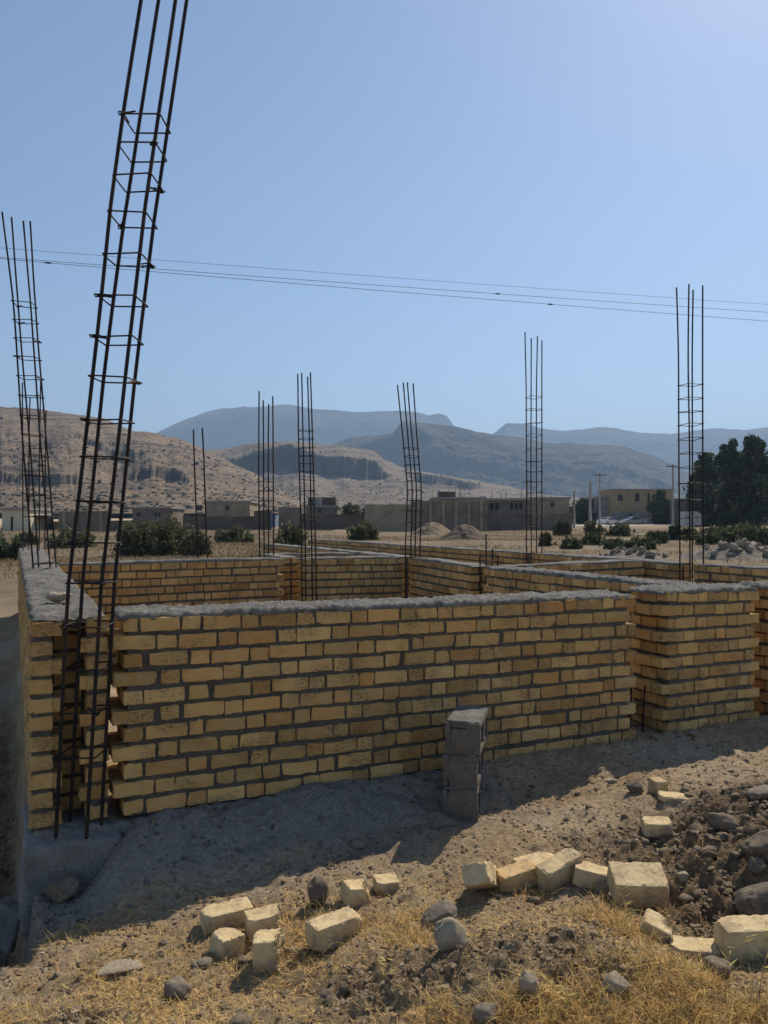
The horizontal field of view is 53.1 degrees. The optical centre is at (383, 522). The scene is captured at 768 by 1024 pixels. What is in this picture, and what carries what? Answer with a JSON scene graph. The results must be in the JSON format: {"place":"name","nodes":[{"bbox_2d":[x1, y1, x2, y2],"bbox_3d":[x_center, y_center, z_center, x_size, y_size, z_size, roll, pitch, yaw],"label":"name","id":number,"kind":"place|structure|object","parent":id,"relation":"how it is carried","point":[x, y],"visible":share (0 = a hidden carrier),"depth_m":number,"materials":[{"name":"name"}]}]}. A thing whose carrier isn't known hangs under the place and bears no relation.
{"place":"outdoors","nodes":[
{"label":"outdoors","id":0,"kind":"place"},
{"bbox_2d":[0,406,342,512],"bbox_3d":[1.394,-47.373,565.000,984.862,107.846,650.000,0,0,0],"label":"hill","id":1,"kind":"structure","parent":0,"point":[60,427],"depth_m":470.87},
{"bbox_2d":[0,410,307,515],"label":"hill scrub","id":2,"kind":"object","parent":1,"relation":"on","point":[83,506],"visible":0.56,"depth_m":361.36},
{"bbox_2d":[296,556,403,601],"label":"brick wall","id":3,"kind":"structure","parent":0,"point":[358,577],"depth_m":9.43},
{"bbox_2d":[0,257,758,311],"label":"overhead wire","id":4,"kind":"object","parent":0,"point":[380,285],"visible":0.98,"depth_m":25.87,"materials":[{"name":"metal"}]},
{"bbox_2d":[0,512,767,1023],"bbox_3d":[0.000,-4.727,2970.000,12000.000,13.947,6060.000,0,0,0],"label":"ground","id":5,"kind":"structure","parent":0,"point":[110,882],"depth_m":3.58,"materials":[{"name":"soil"}]},
{"bbox_2d":[0,896,19,954],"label":"stone","id":6,"kind":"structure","parent":5,"relation":"on","point":[9,920],"depth_m":3.91,"materials":[{"name":"stone"}]},
{"bbox_2d":[0,525,27,560],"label":"bush","id":7,"kind":"object","parent":5,"relation":"on","point":[7,550],"visible":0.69,"depth_m":28.04,"materials":[{"name":"green plant"}]},
{"bbox_2d":[0,508,54,530],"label":"house","id":8,"kind":"structure","parent":5,"relation":"on","point":[11,519],"depth_m":84.00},
{"bbox_2d":[45,874,80,902],"bbox_3d":[-1.447,1.647,3.457,0.148,0.112,0.112,0,0,0],"label":"stone","id":9,"kind":"object","parent":5,"relation":"on","point":[61,888],"visible":1,"depth_m":3.43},
{"bbox_2d":[18,547,108,829],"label":"brick wall","id":10,"kind":"structure","parent":5,"relation":"on","point":[41,620],"depth_m":3.70,"materials":[{"name":"brick"}]},
{"bbox_2d":[1,212,57,568],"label":"rebar cage","id":11,"kind":"object","parent":10,"relation":"on","point":[50,562],"visible":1,"depth_m":7.13,"materials":[{"name":"metal"}]},
{"bbox_2d":[22,382,46,550],"bbox_3d":[-4.826,-0.777,10.602,0.269,2.328,0.249,0,0,0],"label":"rebar cage","id":12,"kind":"object","parent":10,"relation":"on","point":[23,494],"visible":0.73,"depth_m":10.51,"materials":[{"name":"metal"}]},
{"bbox_2d":[17,795,121,936],"bbox_3d":[-1.530,1.647,3.766,0.480,0.462,0.539,0,0,-26],"label":"concrete footing","id":13,"kind":"object","parent":5,"relation":"on","point":[46,860],"visible":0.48,"depth_m":3.55,"materials":[{"name":"concrete"}]},
{"bbox_2d":[52,0,188,838],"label":"rebar cage","id":14,"kind":"object","parent":13,"relation":"on","point":[123,113],"visible":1,"depth_m":3.52,"materials":[{"name":"metal"}]},
{"bbox_2d":[46,524,98,547],"bbox_3d":[-15.210,0.733,37.566,2.543,1.258,2.123,0,0,0],"label":"bush","id":15,"kind":"object","parent":5,"relation":"on","point":[63,537],"visible":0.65,"depth_m":37.25,"materials":[{"name":"green plant"}]},
{"bbox_2d":[58,511,107,531],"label":"compound wall","id":16,"kind":"structure","parent":5,"relation":"on","point":[98,520],"depth_m":79.88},
{"bbox_2d":[96,959,143,976],"bbox_3d":[-0.982,1.660,2.859,0.167,0.032,0.090,0,0,-16],"label":"stone","id":17,"kind":"object","parent":5,"relation":"on","point":[112,967],"visible":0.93,"depth_m":2.84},
{"bbox_2d":[109,511,195,555],"bbox_3d":[-9.824,0.513,32.826,3.117,2.123,3.028,0,0,28],"label":"bush","id":18,"kind":"object","parent":5,"relation":"on","point":[136,538],"visible":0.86,"depth_m":32.19,"materials":[{"name":"green plant"}]},
{"bbox_2d":[130,507,185,527],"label":"house","id":19,"kind":"structure","parent":5,"relation":"on","point":[152,513],"depth_m":92.00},
{"bbox_2d":[59,557,283,654],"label":"brick wall","id":20,"kind":"structure","parent":5,"relation":"on","point":[183,582],"depth_m":8.54,"materials":[{"name":"brick"}]},
{"bbox_2d":[193,428,207,558],"bbox_3d":[-2.320,-0.248,9.800,0.216,1.891,0.158,0,0,0],"label":"rebar cage","id":21,"kind":"object","parent":20,"relation":"on","point":[204,494],"visible":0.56,"depth_m":9.74,"materials":[{"name":"metal"}]},
{"bbox_2d":[164,976,191,1000],"bbox_3d":[-0.718,1.629,2.667,0.098,0.082,0.079,0,0,0],"label":"stone","id":22,"kind":"object","parent":5,"relation":"on","point":[180,986],"visible":0.94,"depth_m":2.65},
{"bbox_2d":[181,525,213,555],"bbox_3d":[-7.832,0.812,32.203,1.387,1.385,0.990,0,0,0],"label":"bush","id":23,"kind":"object","parent":5,"relation":"on","point":[191,541],"visible":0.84,"depth_m":32.05,"materials":[{"name":"green plant"}]},
{"bbox_2d":[183,516,253,529],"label":"compound wall","id":24,"kind":"structure","parent":5,"relation":"on","point":[223,522],"depth_m":83.88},
{"bbox_2d":[199,896,253,936],"bbox_3d":[-0.649,1.626,3.172,0.208,0.085,0.106,0,0,-27],"label":"loose brick","id":25,"kind":"object","parent":5,"relation":"on","point":[223,914],"visible":0.81,"depth_m":3.14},
{"bbox_2d":[209,927,244,960],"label":"loose brick","id":26,"kind":"object","parent":5,"relation":"on","point":[225,942],"visible":0.95,"depth_m":2.94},
{"bbox_2d":[197,493,260,515],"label":"house","id":27,"kind":"structure","parent":5,"relation":"on","point":[231,508],"depth_m":104.00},
{"bbox_2d":[209,524,255,542],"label":"bush","id":28,"kind":"object","parent":5,"relation":"on","point":[235,533],"visible":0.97,"depth_m":46.76,"materials":[{"name":"green plant"}]},
{"bbox_2d":[244,902,283,942],"bbox_3d":[-0.473,1.609,3.096,0.166,0.108,0.121,0,0,-21],"label":"loose brick","id":29,"kind":"object","parent":5,"relation":"on","point":[259,918],"visible":0.74,"depth_m":3.06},
{"bbox_2d":[252,927,285,973],"bbox_3d":[-0.430,1.592,2.857,0.122,0.128,0.116,0,0,0],"label":"loose brick","id":30,"kind":"object","parent":5,"relation":"on","point":[267,947],"visible":1,"depth_m":2.81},
{"bbox_2d":[254,553,299,600],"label":"brick wall","id":31,"kind":"structure","parent":5,"relation":"on","point":[291,574],"depth_m":9.40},
{"bbox_2d":[257,391,274,556],"bbox_3d":[-1.518,-0.471,9.900,0.177,2.438,0.172,0,0,-35],"label":"rebar cage","id":32,"kind":"object","parent":31,"relation":"on","point":[264,510],"visible":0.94,"depth_m":9.88,"materials":[{"name":"metal"}]},
{"bbox_2d":[278,507,301,529],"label":"compound wall","id":33,"kind":"structure","parent":5,"relation":"on","point":[292,514],"depth_m":82.87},
{"bbox_2d":[272,518,310,545],"bbox_3d":[-4.034,0.631,33.440,1.688,1.643,1.283,0,0,0],"label":"bush","id":34,"kind":"object","parent":5,"relation":"on","point":[290,535],"visible":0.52,"depth_m":33.16,"materials":[{"name":"green plant"}]},
{"bbox_2d":[249,552,356,594],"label":"brick wall","id":35,"kind":"structure","parent":5,"relation":"on","point":[324,554],"depth_m":10.91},
{"bbox_2d":[297,372,316,601],"bbox_3d":[-0.894,-0.156,8.955,0.192,3.173,0.177,0,0,-28],"label":"rebar cage","id":36,"kind":"object","parent":5,"relation":"on","point":[310,471],"visible":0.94,"depth_m":8.93,"materials":[{"name":"metal"}]},
{"bbox_2d":[307,875,328,906],"bbox_3d":[-0.276,1.571,3.251,0.103,0.142,0.085,0,0,-22],"label":"stone","id":37,"kind":"object","parent":5,"relation":"on","point":[318,888],"visible":0.9,"depth_m":3.22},
{"bbox_2d":[305,497,341,514],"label":"house","id":38,"kind":"structure","parent":5,"relation":"on","point":[326,505],"depth_m":100.00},
{"bbox_2d":[302,514,363,529],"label":"compound wall","id":39,"kind":"structure","parent":5,"relation":"on","point":[333,521],"depth_m":82.88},
{"bbox_2d":[305,906,361,952],"bbox_3d":[-0.193,1.569,2.959,0.204,0.094,0.099,0,0,-36],"label":"loose brick","id":40,"kind":"object","parent":5,"relation":"on","point":[323,932],"visible":0.91,"depth_m":2.92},
{"bbox_2d":[265,543,413,598],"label":"brick wall","id":41,"kind":"structure","parent":5,"relation":"on","point":[282,548],"depth_m":11.86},
{"bbox_2d":[340,879,371,908],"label":"loose brick","id":42,"kind":"object","parent":5,"relation":"on","point":[355,894],"visible":0.89,"depth_m":3.19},
{"bbox_2d":[346,519,380,539],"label":"bush","id":43,"kind":"object","parent":5,"relation":"on","point":[362,531],"visible":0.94,"depth_m":50.78,"materials":[{"name":"green plant"}]},
{"bbox_2d":[105,589,635,815],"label":"brick wall","id":44,"kind":"structure","parent":5,"relation":"on","point":[212,703],"depth_m":4.23,"materials":[{"name":"brick"}]},
{"bbox_2d":[0,718,767,1023],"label":"soil clods","id":45,"kind":"object","parent":5,"relation":"on","point":[510,947],"visible":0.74,"depth_m":2.88,"materials":[{"name":"soil"}]},
{"bbox_2d":[0,775,767,1023],"bbox_3d":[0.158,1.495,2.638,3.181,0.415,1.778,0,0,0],"label":"dry grass","id":46,"kind":"structure","parent":5,"relation":"on","point":[694,976],"depth_m":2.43,"materials":[{"name":"plant"}]},
{"bbox_2d":[0,732,767,1023],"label":"heap stones","id":47,"kind":"object","parent":5,"relation":"on","point":[707,849],"visible":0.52,"depth_m":3.33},
{"bbox_2d":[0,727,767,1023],"bbox_3d":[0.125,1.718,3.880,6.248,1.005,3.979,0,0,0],"label":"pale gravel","id":48,"kind":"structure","parent":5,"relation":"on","point":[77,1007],"depth_m":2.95,"materials":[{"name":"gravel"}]},
{"bbox_2d":[0,529,767,580],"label":"field grass","id":49,"kind":"structure","parent":5,"relation":"on","point":[9,565],"depth_m":38.32,"materials":[{"name":"plant"}]},
{"bbox_2d":[6,259,761,320],"bbox_3d":[1.700,-7.666,25.599,63.571,0.237,0.049,0,0,-15],"label":"overhead wire","id":50,"kind":"object","parent":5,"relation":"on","point":[369,289],"visible":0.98,"depth_m":25.09,"materials":[{"name":"metal"}]},
{"bbox_2d":[373,872,399,896],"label":"loose brick","id":51,"kind":"object","parent":5,"relation":"on","point":[385,884],"visible":0.94,"depth_m":3.31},
{"bbox_2d":[365,504,410,531],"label":"compound wall","id":52,"kind":"structure","parent":5,"relation":"on","point":[390,517],"depth_m":77.88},
{"bbox_2d":[30,753,764,1009],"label":"cement crumbs","id":53,"kind":"object","parent":5,"relation":"on","point":[181,810],"visible":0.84,"depth_m":3.70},
{"bbox_2d":[397,382,422,598],"bbox_3d":[0.334,-0.199,9.931,0.274,3.258,0.226,0,0,-24],"label":"rebar cage","id":54,"kind":"object","parent":5,"relation":"on","point":[411,481],"visible":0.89,"depth_m":9.90,"materials":[{"name":"metal"}]},
{"bbox_2d":[312,539,533,565],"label":"brick wall","id":55,"kind":"structure","parent":5,"relation":"on","point":[472,555],"depth_m":14.20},
{"bbox_2d":[412,522,450,534],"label":"earth heap","id":56,"kind":"object","parent":5,"relation":"on","point":[433,528],"visible":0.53,"depth_m":65.17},
{"bbox_2d":[421,899,456,927],"bbox_3d":[0.213,1.532,3.004,0.150,0.093,0.084,0,0,-16],"label":"stone","id":57,"kind":"object","parent":5,"relation":"on","point":[440,910],"visible":0.8,"depth_m":2.98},
{"bbox_2d":[412,501,487,530],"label":"compound wall","id":58,"kind":"structure","parent":5,"relation":"on","point":[450,515],"depth_m":79.88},
{"bbox_2d":[433,917,467,951],"bbox_3d":[0.228,1.407,2.628,0.119,0.114,0.081,0,0,0],"label":"stone","id":59,"kind":"object","parent":5,"relation":"on","point":[449,933],"visible":0.96,"depth_m":2.60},
{"bbox_2d":[429,489,486,500],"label":"house","id":60,"kind":"structure","parent":5,"relation":"on","point":[446,496],"depth_m":98.00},
{"bbox_2d":[442,774,482,821],"bbox_3d":[0.431,1.465,4.166,0.193,0.183,0.391,0,0,11],"label":"concrete block","id":61,"kind":"object","parent":5,"relation":"on","point":[461,804],"depth_m":3.98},
{"bbox_2d":[442,747,483,788],"bbox_3d":[0.438,1.297,4.176,0.193,0.182,0.391,0,0,13],"label":"concrete block","id":62,"kind":"object","parent":61,"relation":"on","point":[462,771],"depth_m":3.99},
{"bbox_2d":[444,705,488,754],"bbox_3d":[0.455,1.125,4.184,0.192,0.183,0.394,0,0,14],"label":"concrete block","id":63,"kind":"object","parent":62,"relation":"on","point":[466,727],"depth_m":4.01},
{"bbox_2d":[440,524,488,538],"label":"earth heap","id":64,"kind":"object","parent":5,"relation":"on","point":[463,531],"visible":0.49,"depth_m":55.19,"materials":[{"name":"soil"}]},
{"bbox_2d":[461,861,498,890],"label":"loose brick","id":65,"kind":"object","parent":5,"relation":"on","point":[478,875],"visible":0.96,"depth_m":3.16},
{"bbox_2d":[472,1002,497,1023],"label":"stone","id":66,"kind":"object","parent":5,"relation":"on","point":[481,1010],"visible":0.92,"depth_m":2.30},
{"bbox_2d":[474,490,529,529],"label":"house","id":67,"kind":"structure","parent":5,"relation":"on","point":[505,513],"depth_m":82.00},
{"bbox_2d":[496,858,537,893],"bbox_3d":[0.567,1.516,3.280,0.188,0.099,0.099,0,0,-23],"label":"loose brick","id":68,"kind":"object","parent":5,"relation":"on","point":[510,876],"visible":0.91,"depth_m":3.24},
{"bbox_2d":[519,971,540,995],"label":"stone","id":69,"kind":"object","parent":5,"relation":"on","point":[528,980],"visible":0.84,"depth_m":2.37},
{"bbox_2d":[512,851,553,864],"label":"loose brick","id":70,"kind":"object","parent":5,"relation":"on","point":[536,858],"visible":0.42,"depth_m":3.37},
{"bbox_2d":[524,332,542,563],"bbox_3d":[2.300,-0.753,11.793,0.218,4.365,0.208,0,0,-16],"label":"rebar cage","id":71,"kind":"object","parent":5,"relation":"on","point":[531,471],"visible":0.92,"depth_m":11.73,"materials":[{"name":"metal"}]},
{"bbox_2d":[527,487,571,513],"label":"house","id":72,"kind":"structure","parent":5,"relation":"on","point":[554,505],"depth_m":96.00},
{"bbox_2d":[530,513,571,530],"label":"compound wall","id":73,"kind":"structure","parent":5,"relation":"on","point":[548,520],"depth_m":80.88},
{"bbox_2d":[535,848,582,891],"bbox_3d":[0.749,1.483,3.275,0.221,0.146,0.096,0,0,-30],"label":"loose brick","id":74,"kind":"object","parent":5,"relation":"on","point":[555,871],"visible":0.88,"depth_m":3.24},
{"bbox_2d":[551,517,571,535],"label":"bush","id":75,"kind":"object","parent":5,"relation":"on","point":[561,527],"visible":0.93,"depth_m":61.25,"materials":[{"name":"green plant"}]},
{"bbox_2d":[498,559,644,577],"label":"brick wall","id":76,"kind":"structure","parent":5,"relation":"on","point":[631,568],"depth_m":9.20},
{"bbox_2d":[553,535,589,548],"bbox_3d":[8.781,0.961,36.066,1.369,0.785,1.363,0,0,-42],"label":"bush","id":77,"kind":"object","parent":5,"relation":"on","point":[572,543],"visible":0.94,"depth_m":35.77,"materials":[{"name":"green plant"}]},
{"bbox_2d":[569,496,594,523],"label":"tree","id":78,"kind":"object","parent":5,"relation":"on","point":[582,512],"visible":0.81,"depth_m":148.64,"materials":[{"name":"green plant"}]},
{"bbox_2d":[483,565,695,699],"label":"brick wall","id":79,"kind":"structure","parent":5,"relation":"on","point":[504,579],"depth_m":7.14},
{"bbox_2d":[572,861,608,892],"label":"loose brick","id":80,"kind":"object","parent":5,"relation":"on","point":[590,875],"visible":0.83,"depth_m":3.21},
{"bbox_2d":[591,496,608,523],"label":"house","id":81,"kind":"structure","parent":5,"relation":"on","point":[604,506],"depth_m":148.00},
{"bbox_2d":[532,553,688,581],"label":"brick wall","id":82,"kind":"structure","parent":5,"relation":"on","point":[661,569],"depth_m":9.51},
{"bbox_2d":[600,971,631,995],"bbox_3d":[0.724,1.448,2.404,0.082,0.073,0.070,0,0,-40],"label":"stone","id":83,"kind":"object","parent":5,"relation":"on","point":[617,980],"visible":0.76,"depth_m":2.39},
{"bbox_2d":[603,523,635,536],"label":"bush","id":84,"kind":"object","parent":5,"relation":"on","point":[623,529],"visible":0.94,"depth_m":59.08,"materials":[{"name":"green plant"}]},
{"bbox_2d":[597,489,674,523],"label":"house","id":85,"kind":"structure","parent":5,"relation":"on","point":[624,504],"depth_m":146.00,"materials":[{"name":"yellow brick"}]},
{"bbox_2d":[607,861,669,907],"bbox_3d":[1.030,1.472,3.124,0.225,0.139,0.169,0,0,0],"label":"loose brick","id":86,"kind":"object","parent":5,"relation":"on","point":[646,883],"visible":0.97,"depth_m":3.07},
{"bbox_2d":[625,534,660,549],"bbox_3d":[12.150,0.946,36.013,1.826,0.854,1.356,0,0,0],"label":"bush","id":87,"kind":"object","parent":5,"relation":"on","point":[649,542],"visible":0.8,"depth_m":35.80,"materials":[{"name":"green plant"}]},
{"bbox_2d":[639,908,673,945],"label":"loose brick","id":88,"kind":"object","parent":5,"relation":"on","point":[659,921],"visible":0.76,"depth_m":2.79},
{"bbox_2d":[641,816,672,837],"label":"loose brick","id":89,"kind":"object","parent":5,"relation":"on","point":[654,826],"visible":0.97,"depth_m":3.57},
{"bbox_2d":[644,488,669,524],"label":"tree","id":90,"kind":"object","parent":5,"relation":"on","point":[656,507],"visible":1,"depth_m":137.31,"materials":[{"name":"green plant"}]},
{"bbox_2d":[648,776,667,795],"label":"loose brick","id":91,"kind":"object","parent":5,"relation":"on","point":[656,784],"visible":0.74,"depth_m":4.07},
{"bbox_2d":[661,498,688,524],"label":"house","id":92,"kind":"structure","parent":5,"relation":"on","point":[683,503],"depth_m":134.00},
{"bbox_2d":[676,284,704,582],"bbox_3d":[3.614,-0.681,9.060,0.234,4.223,0.232,0,0,-16],"label":"rebar cage","id":93,"kind":"object","parent":5,"relation":"on","point":[691,535],"visible":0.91,"depth_m":9.00,"materials":[{"name":"metal"}]},
{"bbox_2d":[626,583,759,731],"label":"brick wall","id":94,"kind":"structure","parent":5,"relation":"on","point":[693,665],"depth_m":5.43,"materials":[{"name":"brick"}]},
{"bbox_2d":[669,935,720,960],"bbox_3d":[1.099,1.520,2.725,0.162,0.053,0.104,0,0,10],"label":"loose brick","id":95,"kind":"object","parent":5,"relation":"on","point":[707,947],"visible":0.64,"depth_m":2.71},
{"bbox_2d":[688,451,719,520],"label":"tree","id":96,"kind":"object","parent":5,"relation":"on","point":[710,474],"visible":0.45,"depth_m":116.60,"materials":[{"name":"green plant"}]},
{"bbox_2d":[682,531,726,544],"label":"bush","id":97,"kind":"object","parent":5,"relation":"on","point":[710,537],"visible":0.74,"depth_m":40.41,"materials":[{"name":"green plant"}]},
{"bbox_2d":[684,481,733,526],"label":"tree","id":98,"kind":"object","parent":5,"relation":"on","point":[710,501],"visible":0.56,"depth_m":110.94,"materials":[{"name":"green plant"}]},
{"bbox_2d":[703,956,732,977],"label":"stone","id":99,"kind":"object","parent":5,"relation":"on","point":[714,962],"visible":0.65,"depth_m":2.54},
{"bbox_2d":[677,546,767,560],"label":"earth heap","id":100,"kind":"object","parent":5,"relation":"on","point":[737,555],"visible":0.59,"depth_m":28.14,"materials":[{"name":"soil"}]},
{"bbox_2d":[707,812,739,832],"bbox_3d":[1.551,1.371,3.494,0.094,0.080,0.144,0,0,-32],"label":"stone","id":101,"kind":"object","parent":5,"relation":"on","point":[722,822],"visible":0.84,"depth_m":3.48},
{"bbox_2d":[712,438,744,526],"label":"tree","id":102,"kind":"object","parent":5,"relation":"on","point":[728,472],"visible":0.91,"depth_m":99.44,"materials":[{"name":"green plant"}]},
{"bbox_2d":[693,564,767,583],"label":"brick wall","id":103,"kind":"structure","parent":5,"relation":"on","point":[716,573],"depth_m":8.46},
{"bbox_2d":[713,915,767,962],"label":"loose brick","id":104,"kind":"object","parent":5,"relation":"on","point":[731,931],"visible":0.86,"depth_m":2.66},
{"bbox_2d":[733,433,767,527],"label":"tree","id":105,"kind":"object","parent":5,"relation":"on","point":[751,506],"visible":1,"depth_m":97.43,"materials":[{"name":"green plant"}]},
{"bbox_2d":[734,882,767,915],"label":"stone","id":106,"kind":"object","parent":5,"relation":"on","point":[750,900],"visible":0.76,"depth_m":2.92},
{"bbox_2d":[738,580,767,713],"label":"brick wall","id":107,"kind":"structure","parent":5,"relation":"on","point":[761,654],"depth_m":5.85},
{"bbox_2d":[738,829,767,862],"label":"stone","id":108,"kind":"object","parent":5,"relation":"on","point":[756,844],"visible":0.76,"depth_m":3.17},
{"bbox_2d":[740,522,767,545],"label":"bush","id":109,"kind":"object","parent":5,"relation":"on","point":[750,533],"visible":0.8,"depth_m":39.79,"materials":[{"name":"green plant"}]},
{"bbox_2d":[746,784,767,800],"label":"stone","id":110,"kind":"object","parent":5,"relation":"on","point":[760,793],"visible":0.98,"depth_m":3.62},
{"bbox_2d":[747,856,766,873],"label":"stone","id":111,"kind":"object","parent":5,"relation":"on","point":[757,864],"visible":1,"depth_m":3.10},
{"bbox_2d":[0,0,767,433],"label":"sky","id":112,"kind":"structure","parent":0,"point":[617,147],"materials":[{"name":"blue"}]},
{"bbox_2d":[206,441,580,511],"bbox_3d":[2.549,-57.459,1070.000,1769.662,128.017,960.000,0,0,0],"label":"mesa","id":113,"kind":"structure","parent":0,"point":[353,468],"depth_m":986.23,"materials":[{"name":"stone"}]},
{"bbox_2d":[227,441,577,511],"bbox_3d":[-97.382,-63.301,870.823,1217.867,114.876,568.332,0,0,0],"label":"scree scrub","id":114,"kind":"object","parent":113,"relation":"on","point":[280,473],"visible":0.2,"depth_m":930.48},
{"bbox_2d":[409,558,488,597],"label":"brick wall","id":115,"kind":"structure","parent":0,"point":[432,577],"depth_m":8.98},
{"bbox_2d":[157,404,767,472],"bbox_3d":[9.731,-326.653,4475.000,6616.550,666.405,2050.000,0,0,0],"label":"mountain","id":116,"kind":"structure","parent":0,"point":[223,428],"depth_m":4176.22,"materials":[{"name":"stone"}]},
{"bbox_2d":[334,420,690,498],"bbox_3d":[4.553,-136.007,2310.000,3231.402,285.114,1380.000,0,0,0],"label":"ridge","id":117,"kind":"structure","parent":0,"point":[568,468],"depth_m":1957.59,"materials":[{"name":"stone"}]},
{"bbox_2d":[597,477,685,497],"bbox_3d":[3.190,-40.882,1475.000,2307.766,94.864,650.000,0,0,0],"label":"pyramid hill","id":118,"kind":"structure","parent":0,"point":[618,483],"depth_m":1461.71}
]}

